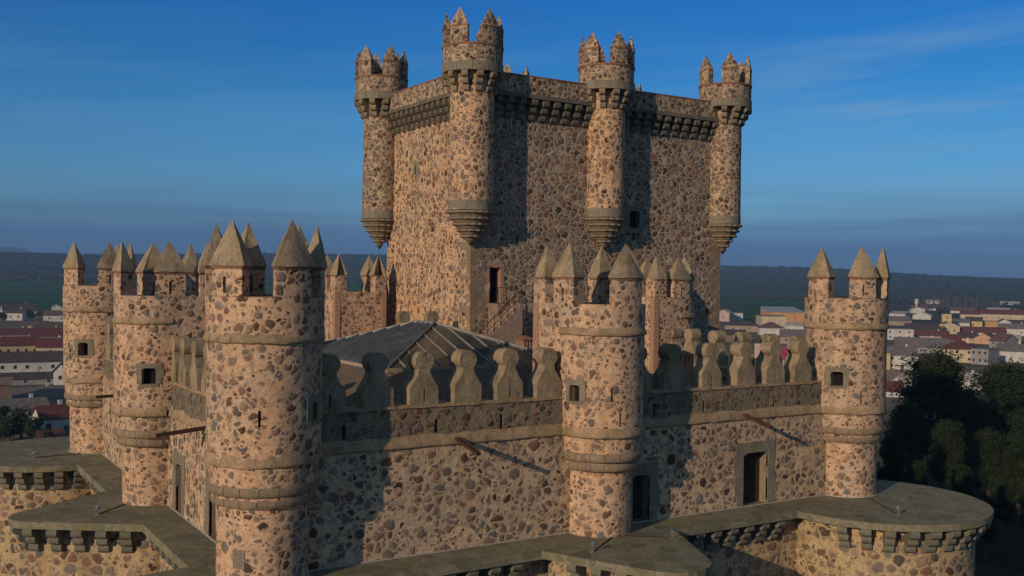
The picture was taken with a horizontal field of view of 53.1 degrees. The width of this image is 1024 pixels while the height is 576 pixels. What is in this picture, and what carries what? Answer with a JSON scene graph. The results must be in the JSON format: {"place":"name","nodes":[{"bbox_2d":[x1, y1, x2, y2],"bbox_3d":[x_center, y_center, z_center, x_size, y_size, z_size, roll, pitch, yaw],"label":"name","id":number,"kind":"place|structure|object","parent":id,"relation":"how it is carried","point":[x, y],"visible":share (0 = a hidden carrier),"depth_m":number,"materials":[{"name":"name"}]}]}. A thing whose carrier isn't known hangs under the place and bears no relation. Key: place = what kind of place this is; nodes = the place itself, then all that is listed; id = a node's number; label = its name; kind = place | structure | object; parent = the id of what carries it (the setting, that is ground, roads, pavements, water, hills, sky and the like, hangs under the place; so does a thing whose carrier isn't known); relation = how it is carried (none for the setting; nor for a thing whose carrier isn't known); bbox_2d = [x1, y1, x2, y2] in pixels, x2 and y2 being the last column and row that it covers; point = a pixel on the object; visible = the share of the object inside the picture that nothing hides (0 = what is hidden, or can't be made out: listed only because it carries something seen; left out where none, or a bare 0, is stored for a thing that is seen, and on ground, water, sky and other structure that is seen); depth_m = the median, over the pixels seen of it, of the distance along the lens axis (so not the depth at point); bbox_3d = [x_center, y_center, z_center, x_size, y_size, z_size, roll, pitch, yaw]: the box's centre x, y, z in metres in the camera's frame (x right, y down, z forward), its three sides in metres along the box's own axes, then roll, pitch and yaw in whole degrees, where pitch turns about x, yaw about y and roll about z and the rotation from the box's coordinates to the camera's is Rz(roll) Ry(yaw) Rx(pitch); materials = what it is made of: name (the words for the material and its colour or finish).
{"place":"outdoors","nodes":[
{"label":"outdoors","id":0,"kind":"place"},
{"bbox_2d":[395,311,410,323],"bbox_3d":[-6.375,2.354,59.759,1.191,2.031,0.515,0,1,-32],"label":"disc post","id":1,"kind":"object","parent":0,"point":[402,317],"visible":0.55,"depth_m":59.56,"materials":[{"name":"stone"}]},
{"bbox_2d":[423,311,438,321],"bbox_3d":[-4.808,2.370,60.743,1.217,2.038,0.513,0,1,-32],"label":"disc post","id":2,"kind":"object","parent":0,"point":[431,316],"visible":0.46,"depth_m":60.54,"materials":[{"name":"stone"}]},
{"bbox_2d":[0,246,1023,575],"bbox_3d":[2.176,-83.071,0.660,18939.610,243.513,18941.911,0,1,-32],"label":"ground","id":3,"kind":"structure","parent":0,"point":[1004,554],"depth_m":1607.30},
{"bbox_2d":[0,404,10,422],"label":"bush","id":4,"kind":"object","parent":3,"relation":"on","point":[4,411],"visible":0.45,"depth_m":247.21,"materials":[{"name":"green plant"}]},
{"bbox_2d":[0,377,12,398],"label":"house","id":5,"kind":"structure","parent":3,"relation":"on","point":[6,383],"depth_m":276.98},
{"bbox_2d":[0,414,21,440],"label":"bush","id":6,"kind":"object","parent":3,"relation":"on","point":[7,425],"visible":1,"depth_m":226.24,"materials":[{"name":"green plant"}]},
{"bbox_2d":[0,326,28,336],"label":"house","id":7,"kind":"structure","parent":3,"relation":"on","point":[22,331],"depth_m":571.00,"materials":[{"name":"tile"}]},
{"bbox_2d":[6,307,26,320],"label":"house","id":8,"kind":"structure","parent":3,"relation":"on","point":[16,314],"depth_m":799.28,"materials":[{"name":"white paint"}]},
{"bbox_2d":[0,302,36,313],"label":"house","id":9,"kind":"structure","parent":3,"relation":"on","point":[4,307],"depth_m":906.45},
{"bbox_2d":[0,336,38,351],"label":"house","id":10,"kind":"structure","parent":3,"relation":"on","point":[16,343],"depth_m":459.38,"materials":[{"name":"tile"}]},
{"bbox_2d":[7,406,33,439],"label":"tree","id":11,"kind":"object","parent":3,"relation":"on","point":[21,415],"visible":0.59,"depth_m":229.06,"materials":[{"name":"green plant"}]},
{"bbox_2d":[0,393,49,419],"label":"house","id":12,"kind":"structure","parent":3,"relation":"on","point":[31,402],"depth_m":260.56,"materials":[{"name":"tile"}]},
{"bbox_2d":[0,369,52,384],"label":"house","id":13,"kind":"structure","parent":3,"relation":"on","point":[40,377],"depth_m":343.09,"materials":[{"name":"white paint"}]},
{"bbox_2d":[0,351,62,372],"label":"house","id":14,"kind":"structure","parent":3,"relation":"on","point":[29,361],"depth_m":384.48,"materials":[{"name":"white paint"}]},
{"bbox_2d":[26,310,36,320],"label":"town tree","id":15,"kind":"object","parent":3,"relation":"on","point":[30,314],"visible":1,"depth_m":793.14,"materials":[{"name":"green plant"}]},
{"bbox_2d":[22,416,46,438],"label":"bush","id":16,"kind":"object","parent":3,"relation":"on","point":[34,424],"visible":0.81,"depth_m":224.52,"materials":[{"name":"green plant"}]},
{"bbox_2d":[11,383,65,404],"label":"house","id":17,"kind":"structure","parent":3,"relation":"on","point":[53,394],"depth_m":291.89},
{"bbox_2d":[27,319,61,327],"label":"house","id":18,"kind":"structure","parent":3,"relation":"on","point":[43,324],"depth_m":642.79,"materials":[{"name":"tile"}]},
{"bbox_2d":[28,326,63,337],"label":"house","id":19,"kind":"structure","parent":3,"relation":"on","point":[48,332],"depth_m":558.02,"materials":[{"name":"tile"}]},
{"bbox_2d":[42,429,54,437],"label":"bush","id":20,"kind":"object","parent":3,"relation":"on","point":[47,433],"visible":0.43,"depth_m":220.85,"materials":[{"name":"green plant"}]},
{"bbox_2d":[35,335,63,350],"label":"house","id":21,"kind":"structure","parent":3,"relation":"on","point":[49,344],"depth_m":461.75,"materials":[{"name":"tile"}]},
{"bbox_2d":[30,400,69,433],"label":"house","id":22,"kind":"structure","parent":3,"relation":"on","point":[56,416],"depth_m":237.37,"materials":[{"name":"tile"}]},
{"bbox_2d":[35,428,67,437],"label":"house","id":23,"kind":"structure","parent":3,"relation":"on","point":[60,432],"depth_m":223.94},
{"bbox_2d":[42,310,63,321],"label":"house","id":24,"kind":"structure","parent":3,"relation":"on","point":[54,315],"depth_m":791.74,"materials":[{"name":"white paint"}]},
{"bbox_2d":[0,437,109,575],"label":"bastion","id":25,"kind":"object","parent":3,"relation":"on","point":[28,481],"visible":0.27,"depth_m":56.06,"materials":[{"name":"stone"}]},
{"bbox_2d":[61,241,136,453],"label":"corner tower","id":26,"kind":"structure","parent":25,"relation":"on","point":[88,310],"depth_m":59.25,"materials":[{"name":"stone"}]},
{"bbox_2d":[52,362,63,384],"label":"house","id":27,"kind":"structure","parent":3,"relation":"on","point":[57,371],"depth_m":342.69,"materials":[{"name":"white paint"}]},
{"bbox_2d":[9,488,181,575],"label":"bastion","id":28,"kind":"object","parent":3,"relation":"on","point":[75,537],"visible":0.94,"depth_m":43.65,"materials":[{"name":"stone"}]},
{"bbox_2d":[95,504,124,515],"bbox_3d":[-17.837,9.630,45.385,0.254,0.412,2.254,1,0,8],"label":"floodlight","id":29,"kind":"object","parent":28,"relation":"on","point":[97,508],"visible":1,"depth_m":44.42,"materials":[{"name":"paint"}]},
{"bbox_2d":[111,241,207,505],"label":"tower","id":30,"kind":"structure","parent":28,"relation":"on","point":[158,311],"depth_m":46.09,"materials":[{"name":"stone"}]},
{"bbox_2d":[78,461,137,507],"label":"wall","id":31,"kind":"structure","parent":3,"relation":"on","point":[101,477],"depth_m":53.44,"materials":[{"name":"stone"}]},
{"bbox_2d":[96,322,215,542],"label":"curtain wall","id":32,"kind":"structure","parent":3,"relation":"on","point":[188,497],"depth_m":44.16,"materials":[{"name":"stone"}]},
{"bbox_2d":[125,505,215,571],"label":"wall","id":33,"kind":"structure","parent":3,"relation":"on","point":[184,543],"depth_m":40.49,"materials":[{"name":"stone"}]},
{"bbox_2d":[142,564,343,575],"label":"bastion","id":34,"kind":"object","parent":3,"relation":"on","point":[206,570],"visible":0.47,"depth_m":36.04,"materials":[{"name":"stone"}]},
{"bbox_2d":[202,218,326,575],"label":"corner tower","id":35,"kind":"structure","parent":34,"relation":"on","point":[263,456],"depth_m":34.07,"materials":[{"name":"stone"}]},
{"bbox_2d":[324,254,386,340],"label":"tower","id":36,"kind":"structure","parent":3,"relation":"on","point":[347,313],"depth_m":67.97,"materials":[{"name":"stone"}]},
{"bbox_2d":[320,533,608,575],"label":"wall","id":37,"kind":"structure","parent":3,"relation":"on","point":[515,558],"depth_m":38.36,"materials":[{"name":"stone"}]},
{"bbox_2d":[0,252,1023,307],"bbox_3d":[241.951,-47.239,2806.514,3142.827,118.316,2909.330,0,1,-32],"label":"olive grove","id":38,"kind":"object","parent":3,"relation":"on","point":[899,299],"visible":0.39,"depth_m":2494.99,"materials":[{"name":"green plant"}]},
{"bbox_2d":[354,7,751,342],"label":"castle keep","id":39,"kind":"structure","parent":3,"relation":"on","point":[486,173],"depth_m":65.24,"materials":[{"name":"stone"}]},
{"bbox_2d":[337,363,691,405],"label":"castle roof","id":40,"kind":"structure","parent":39,"relation":"attached to","point":[350,377],"depth_m":44.81,"materials":[{"name":"stone"}]},
{"bbox_2d":[322,320,532,372],"bbox_3d":[-4.370,2.708,51.605,9.840,2.110,11.840,0,1,-32],"label":"glass skylight","id":41,"kind":"object","parent":40,"relation":"on","point":[398,344],"visible":0.71,"depth_m":48.98,"materials":[{"name":"glass"}]},
{"bbox_2d":[480,287,522,343],"bbox_3d":[-1.136,1.993,60.763,3.075,4.070,2.170,0,1,-32],"label":"stone stair","id":42,"kind":"object","parent":40,"relation":"on","point":[504,323],"visible":0.7,"depth_m":60.33,"materials":[{"name":"stone"}]},
{"bbox_2d":[514,335,532,348],"bbox_3d":[0.705,3.516,55.170,0.860,1.970,0.860,0,1,-32],"label":"chimney","id":43,"kind":"object","parent":40,"relation":"on","point":[525,341],"visible":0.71,"depth_m":54.93,"materials":[{"name":"brick"}]},
{"bbox_2d":[679,350,693,380],"bbox_3d":[9.011,4.290,53.795,0.910,2.070,0.910,0,1,-32],"label":"chimney","id":44,"kind":"object","parent":40,"relation":"on","point":[686,360],"visible":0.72,"depth_m":53.48,"materials":[{"name":"brick"}]},
{"bbox_2d":[308,339,825,570],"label":"curtain wall","id":45,"kind":"structure","parent":3,"relation":"on","point":[421,469],"depth_m":40.94,"materials":[{"name":"stone"}]},
{"bbox_2d":[632,475,641,518],"bbox_3d":[5.295,9.105,44.856,0.942,1.996,0.105,0,1,-32],"label":"door","id":46,"kind":"structure","parent":45,"relation":"in","point":[637,481],"depth_m":44.95,"materials":[{"name":"brown wood"}]},
{"bbox_2d":[743,452,759,502],"bbox_3d":[11.132,8.927,48.529,1.592,2.446,0.105,0,1,-32],"label":"door","id":47,"kind":"structure","parent":45,"relation":"in","point":[751,464],"depth_m":48.65,"materials":[{"name":"brown wood"}]},
{"bbox_2d":[522,523,711,575],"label":"bastion","id":48,"kind":"object","parent":3,"relation":"on","point":[679,555],"visible":0.94,"depth_m":39.28,"materials":[{"name":"stone"}]},
{"bbox_2d":[532,243,646,537],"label":"tower","id":49,"kind":"structure","parent":48,"relation":"on","point":[595,341],"depth_m":41.59,"materials":[{"name":"stone"}]},
{"bbox_2d":[590,537,611,552],"bbox_3d":[3.613,9.962,40.454,0.249,0.412,2.607,1,1,25],"label":"floodlight","id":50,"kind":"object","parent":48,"relation":"on","point":[593,544],"visible":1,"depth_m":39.42,"materials":[{"name":"paint"}]},
{"bbox_2d":[624,528,675,538],"bbox_3d":[5.614,9.977,41.788,2.109,0.412,0.252,1,0,6],"label":"floodlight","id":51,"kind":"object","parent":48,"relation":"on","point":[672,531],"visible":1,"depth_m":41.74,"materials":[{"name":"paint"}]},
{"bbox_2d":[640,256,695,373],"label":"tower","id":52,"kind":"structure","parent":3,"relation":"on","point":[673,308],"depth_m":61.75,"materials":[{"name":"stone"}]},
{"bbox_2d":[606,503,797,575],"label":"wall","id":53,"kind":"structure","parent":3,"relation":"on","point":[758,540],"depth_m":46.16,"materials":[{"name":"stone"}]},
{"bbox_2d":[719,309,733,321],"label":"house","id":54,"kind":"structure","parent":3,"relation":"on","point":[726,315],"depth_m":959.95,"materials":[{"name":"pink paint"}]},
{"bbox_2d":[719,328,745,341],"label":"house","id":55,"kind":"structure","parent":3,"relation":"on","point":[730,333],"depth_m":643.31,"materials":[{"name":"brown tile"}]},
{"bbox_2d":[671,328,804,383],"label":"curtain wall","id":56,"kind":"structure","parent":3,"relation":"on","point":[692,336],"depth_m":58.63,"materials":[{"name":"stone"}]},
{"bbox_2d":[734,313,742,320],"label":"house","id":57,"kind":"structure","parent":3,"relation":"on","point":[737,316],"depth_m":984.66,"materials":[{"name":"white paint"}]},
{"bbox_2d":[724,320,758,331],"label":"house","id":58,"kind":"structure","parent":3,"relation":"on","point":[748,326],"depth_m":776.38,"materials":[{"name":"beige paint"}]},
{"bbox_2d":[753,337,759,357],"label":"house","id":59,"kind":"structure","parent":3,"relation":"on","point":[756,342],"depth_m":507.55,"materials":[{"name":"pink paint"}]},
{"bbox_2d":[757,320,784,334],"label":"house","id":60,"kind":"structure","parent":3,"relation":"on","point":[770,328],"depth_m":729.62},
{"bbox_2d":[756,315,786,327],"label":"house","id":61,"kind":"structure","parent":3,"relation":"on","point":[764,319],"depth_m":844.31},
{"bbox_2d":[760,306,804,322],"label":"house","id":62,"kind":"structure","parent":3,"relation":"on","point":[793,314],"depth_m":937.64,"materials":[{"name":"paint"}]},
{"bbox_2d":[780,346,787,365],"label":"house","id":63,"kind":"structure","parent":3,"relation":"on","point":[784,353],"depth_m":460.59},
{"bbox_2d":[779,328,804,343],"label":"house","id":64,"kind":"structure","parent":3,"relation":"on","point":[785,335],"depth_m":631.45,"materials":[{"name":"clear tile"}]},
{"bbox_2d":[785,322,804,329],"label":"house","id":65,"kind":"structure","parent":3,"relation":"on","point":[792,325],"depth_m":756.23,"materials":[{"name":"white paint"}]},
{"bbox_2d":[775,480,993,575],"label":"bastion","id":66,"kind":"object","parent":3,"relation":"on","point":[930,531],"visible":0.79,"depth_m":46.20,"materials":[{"name":"stone"}]},
{"bbox_2d":[802,246,890,497],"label":"corner tower","id":67,"kind":"structure","parent":66,"relation":"on","point":[846,338],"depth_m":50.05,"materials":[{"name":"stone"}]},
{"bbox_2d":[867,497,899,515],"bbox_3d":[17.420,10.081,48.240,0.244,0.412,3.799,1,0,-3],"label":"floodlight","id":68,"kind":"object","parent":66,"relation":"on","point":[898,509],"visible":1,"depth_m":46.70,"materials":[{"name":"paint"}]},
{"bbox_2d":[876,429,904,481],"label":"pine tree","id":69,"kind":"object","parent":3,"relation":"on","point":[890,456],"visible":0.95,"depth_m":119.45,"materials":[{"name":"green plant"}]},
{"bbox_2d":[886,378,903,397],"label":"house","id":70,"kind":"structure","parent":3,"relation":"on","point":[888,385],"depth_m":341.15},
{"bbox_2d":[886,368,911,387],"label":"house","id":71,"kind":"structure","parent":3,"relation":"on","point":[892,374],"depth_m":366.87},
{"bbox_2d":[889,311,909,315],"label":"house","id":72,"kind":"structure","parent":3,"relation":"on","point":[899,313],"depth_m":1113.98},
{"bbox_2d":[888,316,911,325],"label":"house","id":73,"kind":"structure","parent":3,"relation":"on","point":[897,320],"depth_m":922.88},
{"bbox_2d":[887,328,913,339],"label":"house","id":74,"kind":"structure","parent":3,"relation":"on","point":[893,332],"depth_m":690.87,"materials":[{"name":"white paint"}]},
{"bbox_2d":[887,344,918,369],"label":"house","id":75,"kind":"structure","parent":3,"relation":"on","point":[898,352],"depth_m":451.07,"materials":[{"name":"white paint"}]},
{"bbox_2d":[885,395,928,482],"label":"pine tree","id":76,"kind":"object","parent":3,"relation":"on","point":[909,428],"visible":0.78,"depth_m":133.97,"materials":[{"name":"green plant"}]},
{"bbox_2d":[903,460,930,485],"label":"pine tree","id":77,"kind":"object","parent":3,"relation":"on","point":[915,470],"visible":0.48,"depth_m":99.48,"materials":[{"name":"green plant"}]},
{"bbox_2d":[909,307,924,312],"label":"house","id":78,"kind":"structure","parent":3,"relation":"on","point":[916,310],"depth_m":1251.83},
{"bbox_2d":[893,336,948,354],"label":"house","id":79,"kind":"structure","parent":3,"relation":"on","point":[921,344],"depth_m":555.13,"materials":[{"name":"grey tile"}]},
{"bbox_2d":[904,323,939,330],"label":"house","id":80,"kind":"structure","parent":3,"relation":"on","point":[924,326],"depth_m":754.91,"materials":[{"name":"grey tile"}]},
{"bbox_2d":[912,312,933,319],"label":"house","id":81,"kind":"structure","parent":3,"relation":"on","point":[924,316],"depth_m":1064.31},
{"bbox_2d":[911,305,935,310],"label":"house","id":82,"kind":"structure","parent":3,"relation":"on","point":[930,307],"depth_m":1360.95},
{"bbox_2d":[883,342,979,486],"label":"pine tree","id":83,"kind":"object","parent":3,"relation":"on","point":[938,390],"visible":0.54,"depth_m":147.71,"materials":[{"name":"green plant"}]},
{"bbox_2d":[914,329,949,337],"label":"house","id":84,"kind":"structure","parent":3,"relation":"on","point":[928,333],"depth_m":711.33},
{"bbox_2d":[941,314,951,322],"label":"house","id":85,"kind":"structure","parent":3,"relation":"on","point":[946,317],"depth_m":874.82,"materials":[{"name":"yellow paint"}]},
{"bbox_2d":[922,418,972,491],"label":"pine tree","id":86,"kind":"object","parent":3,"relation":"on","point":[946,436],"visible":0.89,"depth_m":117.26,"materials":[{"name":"green plant"}]},
{"bbox_2d":[941,321,960,333],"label":"house","id":87,"kind":"structure","parent":3,"relation":"on","point":[952,328],"depth_m":770.75,"materials":[{"name":"beige paint"}]},
{"bbox_2d":[941,334,961,342],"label":"house","id":88,"kind":"structure","parent":3,"relation":"on","point":[952,338],"depth_m":642.02,"materials":[{"name":"tile"}]},
{"bbox_2d":[941,338,977,362],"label":"house","id":89,"kind":"structure","parent":3,"relation":"on","point":[963,347],"depth_m":496.91,"materials":[{"name":"beige paint"}]},
{"bbox_2d":[952,318,969,325],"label":"house","id":90,"kind":"structure","parent":3,"relation":"on","point":[962,322],"depth_m":897.07,"materials":[{"name":"white paint"}]},
{"bbox_2d":[950,307,974,312],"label":"house","id":91,"kind":"structure","parent":3,"relation":"on","point":[955,309],"depth_m":1274.89,"materials":[{"name":"white paint"}]},
{"bbox_2d":[949,463,978,497],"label":"pine tree","id":92,"kind":"object","parent":3,"relation":"on","point":[962,477],"visible":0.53,"depth_m":97.54,"materials":[{"name":"green plant"}]},
{"bbox_2d":[957,331,978,342],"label":"house","id":93,"kind":"structure","parent":3,"relation":"on","point":[969,335],"depth_m":666.43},
{"bbox_2d":[959,310,980,317],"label":"house","id":94,"kind":"structure","parent":3,"relation":"on","point":[968,313],"depth_m":1112.80,"materials":[{"name":"beige paint"}]},
{"bbox_2d":[960,370,982,389],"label":"house","id":95,"kind":"structure","parent":3,"relation":"on","point":[967,382],"depth_m":369.71,"materials":[{"name":"white paint"}]},
{"bbox_2d":[941,381,1006,496],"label":"pine tree","id":96,"kind":"object","parent":3,"relation":"on","point":[977,405],"visible":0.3,"depth_m":158.45,"materials":[{"name":"green plant"}]},
{"bbox_2d":[965,316,982,326],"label":"house","id":97,"kind":"structure","parent":3,"relation":"on","point":[976,321],"depth_m":900.14,"materials":[{"name":"yellow paint"}]},
{"bbox_2d":[960,326,1005,334],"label":"house","id":98,"kind":"structure","parent":3,"relation":"on","point":[989,329],"depth_m":770.51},
{"bbox_2d":[974,333,993,343],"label":"house","id":99,"kind":"structure","parent":3,"relation":"on","point":[983,338],"depth_m":656.73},
{"bbox_2d":[971,347,999,364],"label":"house","id":100,"kind":"structure","parent":3,"relation":"on","point":[981,355],"depth_m":485.90,"materials":[{"name":"paint"}]},
{"bbox_2d":[979,493,1000,556],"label":"pine tree","id":101,"kind":"object","parent":3,"relation":"on","point":[988,536],"visible":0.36,"depth_m":85.58,"materials":[{"name":"green plant"}]},
{"bbox_2d":[968,426,1012,497],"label":"pine tree","id":102,"kind":"object","parent":3,"relation":"on","point":[991,456],"visible":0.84,"depth_m":124.37,"materials":[{"name":"green plant"}]},
{"bbox_2d":[983,321,997,326],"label":"house","id":103,"kind":"structure","parent":3,"relation":"on","point":[989,323],"depth_m":903.87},
{"bbox_2d":[967,356,1023,446],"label":"pine tree","id":104,"kind":"object","parent":3,"relation":"on","point":[1003,386],"visible":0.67,"depth_m":167.94,"materials":[{"name":"green plant"}]},
{"bbox_2d":[981,309,1023,320],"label":"house","id":105,"kind":"structure","parent":3,"relation":"on","point":[993,314],"depth_m":1055.52,"materials":[{"name":"beige paint"}]},
{"bbox_2d":[988,332,1018,347],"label":"house","id":106,"kind":"structure","parent":3,"relation":"on","point":[994,339],"depth_m":552.76,"materials":[{"name":"grey tile"}]},
{"bbox_2d":[990,480,1018,533],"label":"pine tree","id":107,"kind":"object","parent":3,"relation":"on","point":[1007,511],"visible":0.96,"depth_m":99.46,"materials":[{"name":"green plant"}]},
{"bbox_2d":[995,435,1023,522],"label":"pine tree","id":108,"kind":"object","parent":3,"relation":"on","point":[1014,456],"visible":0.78,"depth_m":111.56,"materials":[{"name":"green plant"}]},
{"bbox_2d":[995,343,1023,362],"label":"house","id":109,"kind":"structure","parent":3,"relation":"on","point":[1014,351],"depth_m":502.82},
{"bbox_2d":[998,405,1023,477],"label":"pine tree","id":110,"kind":"object","parent":3,"relation":"on","point":[1017,420],"visible":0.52,"depth_m":149.74,"materials":[{"name":"green plant"}]},
{"bbox_2d":[998,323,1023,335],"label":"house","id":111,"kind":"structure","parent":3,"relation":"on","point":[1015,329],"depth_m":770.10,"materials":[{"name":"white paint"}]},
{"bbox_2d":[0,0,1023,278],"label":"sky","id":112,"kind":"structure","parent":0,"point":[897,126],"materials":[{"name":"blue"}]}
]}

